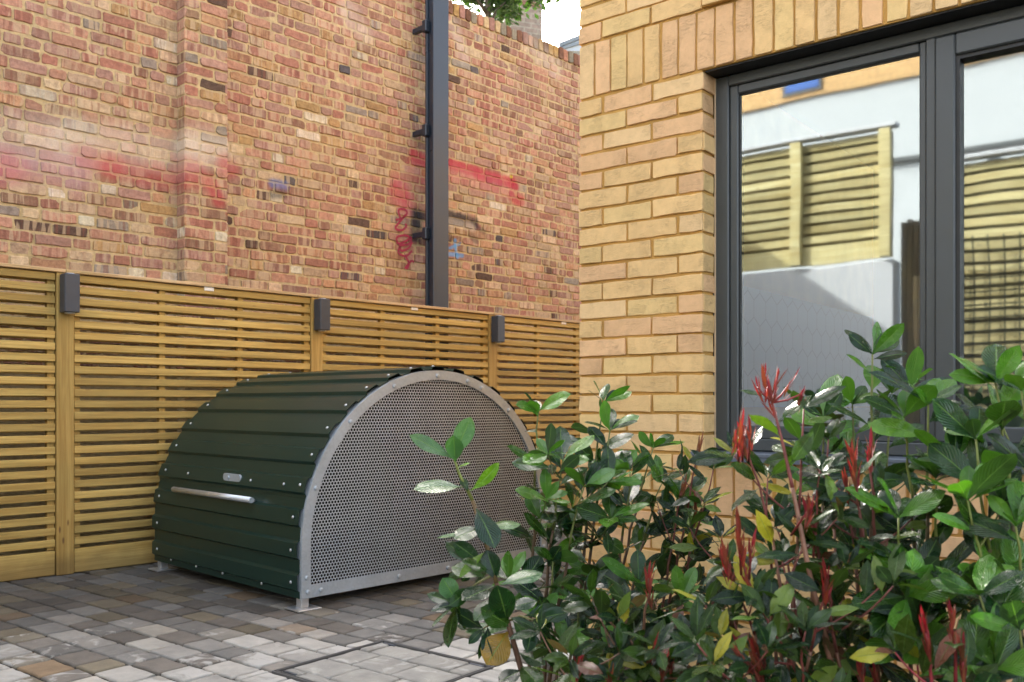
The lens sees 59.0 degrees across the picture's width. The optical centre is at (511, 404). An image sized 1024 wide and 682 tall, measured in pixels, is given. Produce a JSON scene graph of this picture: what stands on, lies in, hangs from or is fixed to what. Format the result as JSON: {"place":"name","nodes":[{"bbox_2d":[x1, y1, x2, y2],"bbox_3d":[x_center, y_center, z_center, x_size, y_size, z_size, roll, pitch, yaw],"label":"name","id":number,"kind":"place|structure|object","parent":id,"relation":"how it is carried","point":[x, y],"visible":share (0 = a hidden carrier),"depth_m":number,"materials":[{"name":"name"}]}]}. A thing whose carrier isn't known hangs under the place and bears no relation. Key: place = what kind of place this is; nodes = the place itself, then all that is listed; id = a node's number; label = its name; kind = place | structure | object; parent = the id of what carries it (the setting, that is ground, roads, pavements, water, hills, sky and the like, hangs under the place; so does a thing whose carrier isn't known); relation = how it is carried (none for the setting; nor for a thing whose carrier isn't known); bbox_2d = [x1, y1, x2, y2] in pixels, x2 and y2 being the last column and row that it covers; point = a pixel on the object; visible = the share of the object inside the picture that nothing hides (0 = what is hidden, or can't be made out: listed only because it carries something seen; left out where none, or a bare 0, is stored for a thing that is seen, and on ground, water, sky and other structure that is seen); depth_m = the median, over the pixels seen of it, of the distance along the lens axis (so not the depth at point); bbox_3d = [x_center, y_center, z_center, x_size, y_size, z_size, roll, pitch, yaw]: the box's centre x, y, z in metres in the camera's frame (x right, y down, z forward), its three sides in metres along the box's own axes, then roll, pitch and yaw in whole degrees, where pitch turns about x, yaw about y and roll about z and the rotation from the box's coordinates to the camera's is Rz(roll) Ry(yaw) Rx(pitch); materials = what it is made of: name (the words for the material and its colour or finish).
{"place":"outdoors","nodes":[
{"label":"outdoors","id":0,"kind":"place"},
{"bbox_2d":[0,522,579,681],"bbox_3d":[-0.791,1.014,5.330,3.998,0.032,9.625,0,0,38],"label":"paving","id":1,"kind":"structure","parent":0,"point":[218,628],"depth_m":4.08,"materials":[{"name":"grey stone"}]},
{"bbox_2d":[0,263,580,581],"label":"slatted fence","id":2,"kind":"object","parent":1,"relation":"on","point":[62,381],"visible":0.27,"depth_m":5.64,"materials":[{"name":"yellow wood"}]},
{"bbox_2d":[60,273,79,313],"bbox_3d":[-2.577,-0.643,5.266,0.098,0.234,0.084,0,0,44],"label":"wall lamp","id":3,"kind":"object","parent":2,"relation":"attached to","point":[69,293],"visible":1,"depth_m":5.23,"materials":[{"name":"metal"}]},
{"bbox_2d":[314,298,329,331],"bbox_3d":[-1.367,-0.641,6.497,0.098,0.234,0.084,0,0,45],"label":"wall lamp","id":4,"kind":"object","parent":2,"relation":"attached to","point":[322,314],"visible":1,"depth_m":6.46,"materials":[{"name":"metal"}]},
{"bbox_2d":[491,315,504,342],"bbox_3d":[-0.123,-0.642,7.763,0.098,0.234,0.084,0,0,45],"label":"wall lamp","id":5,"kind":"object","parent":2,"relation":"attached to","point":[497,328],"visible":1,"depth_m":7.73,"materials":[{"name":"metal"}]},
{"bbox_2d":[148,365,547,612],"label":"bike hangar","id":6,"kind":"structure","parent":1,"relation":"on","point":[299,486],"depth_m":5.04,"materials":[{"name":"metal"}]},
{"bbox_2d":[272,640,494,681],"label":"manhole cover","id":7,"kind":"object","parent":1,"relation":"in","point":[383,661],"visible":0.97,"depth_m":3.45,"materials":[{"name":"stone"}]},
{"bbox_2d":[413,0,448,368],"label":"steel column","id":8,"kind":"structure","parent":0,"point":[434,131],"depth_m":7.66,"materials":[{"name":"grey metal"}]},
{"bbox_2d":[453,0,580,46],"label":"sky","id":9,"kind":"structure","parent":0,"point":[563,20],"materials":[{"name":"white"}]},
{"bbox_2d":[559,35,580,54],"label":"glazed roof","id":10,"kind":"structure","parent":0,"point":[572,44],"depth_m":11.97,"materials":[{"name":"white glass"}]},
{"bbox_2d":[546,666,751,681],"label":"soil","id":11,"kind":"structure","parent":0,"point":[553,678],"depth_m":3.24,"materials":[{"name":"brown soil"}]},
{"bbox_2d":[409,417,568,681],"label":"laurel shrub","id":12,"kind":"object","parent":11,"relation":"on","point":[497,608],"visible":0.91,"depth_m":2.23,"materials":[{"name":"green plant"}]},
{"bbox_2d":[492,381,705,681],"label":"laurel shrub","id":13,"kind":"object","parent":11,"relation":"on","point":[554,448],"visible":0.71,"depth_m":2.60,"materials":[{"name":"green plant"}]},
{"bbox_2d":[509,560,727,681],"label":"photinia shrub","id":14,"kind":"object","parent":11,"relation":"on","point":[639,655],"visible":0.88,"depth_m":2.03,"materials":[{"name":"green plant"}]},
{"bbox_2d":[600,431,711,621],"bbox_3d":[0.460,0.539,2.869,0.405,0.904,0.366,0,0,22],"label":"laurel shrub","id":15,"kind":"object","parent":11,"relation":"on","point":[643,529],"visible":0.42,"depth_m":2.85,"materials":[{"name":"green plant"}]},
{"bbox_2d":[634,433,761,664],"bbox_3d":[0.511,0.537,2.657,0.288,0.910,0.520,0,0,-37],"label":"photinia shrub","id":16,"kind":"object","parent":11,"relation":"on","point":[700,552],"visible":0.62,"depth_m":2.60,"materials":[{"name":"green plant"}]},
{"bbox_2d":[657,362,921,681],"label":"photinia shrub","id":17,"kind":"object","parent":11,"relation":"on","point":[795,627],"visible":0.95,"depth_m":1.89,"materials":[{"name":"green plant"}]},
{"bbox_2d":[711,413,956,681],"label":"photinia shrub","id":18,"kind":"object","parent":11,"relation":"on","point":[881,574],"visible":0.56,"depth_m":1.95,"materials":[{"name":"green plant"}]},
{"bbox_2d":[789,322,951,681],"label":"laurel shrub","id":19,"kind":"object","parent":11,"relation":"on","point":[888,339],"visible":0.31,"depth_m":2.29,"materials":[{"name":"green plant"}]},
{"bbox_2d":[849,598,998,681],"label":"photinia shrub","id":20,"kind":"object","parent":11,"relation":"on","point":[939,648],"visible":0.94,"depth_m":1.65,"materials":[{"name":"green plant"}]},
{"bbox_2d":[845,370,1023,681],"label":"laurel shrub","id":21,"kind":"object","parent":11,"relation":"on","point":[925,556],"visible":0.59,"depth_m":1.94,"materials":[{"name":"green plant"}]},
{"bbox_2d":[903,343,1023,681],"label":"laurel shrub","id":22,"kind":"object","parent":11,"relation":"on","point":[993,621],"visible":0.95,"depth_m":1.80,"materials":[{"name":"green plant"}]},
{"label":"ground","id":23,"kind":"structure","parent":0,"visible":0},
{"bbox_2d":[0,0,580,555],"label":"old brick wall","id":24,"kind":"structure","parent":23,"relation":"on","point":[268,144],"depth_m":6.81,"materials":[{"name":"red brick"}]},
{"bbox_2d":[451,0,559,25],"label":"garden tree","id":25,"kind":"object","parent":23,"relation":"on","point":[503,10],"visible":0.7,"depth_m":11.52,"materials":[{"name":"green plant"}]},
{"bbox_2d":[496,0,544,38],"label":"chimney stack","id":26,"kind":"object","parent":23,"relation":"on","point":[532,26],"visible":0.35,"depth_m":13.83,"materials":[{"name":"brick"}]},
{"bbox_2d":[579,0,1023,681],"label":"brick house","id":27,"kind":"structure","parent":23,"relation":"on","point":[787,188],"depth_m":3.55,"materials":[{"name":"brick"}]},
{"bbox_2d":[690,4,1023,471],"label":"window","id":28,"kind":"structure","parent":27,"relation":"in","point":[942,51],"depth_m":2.99,"materials":[{"name":"grey metal"}]}
]}

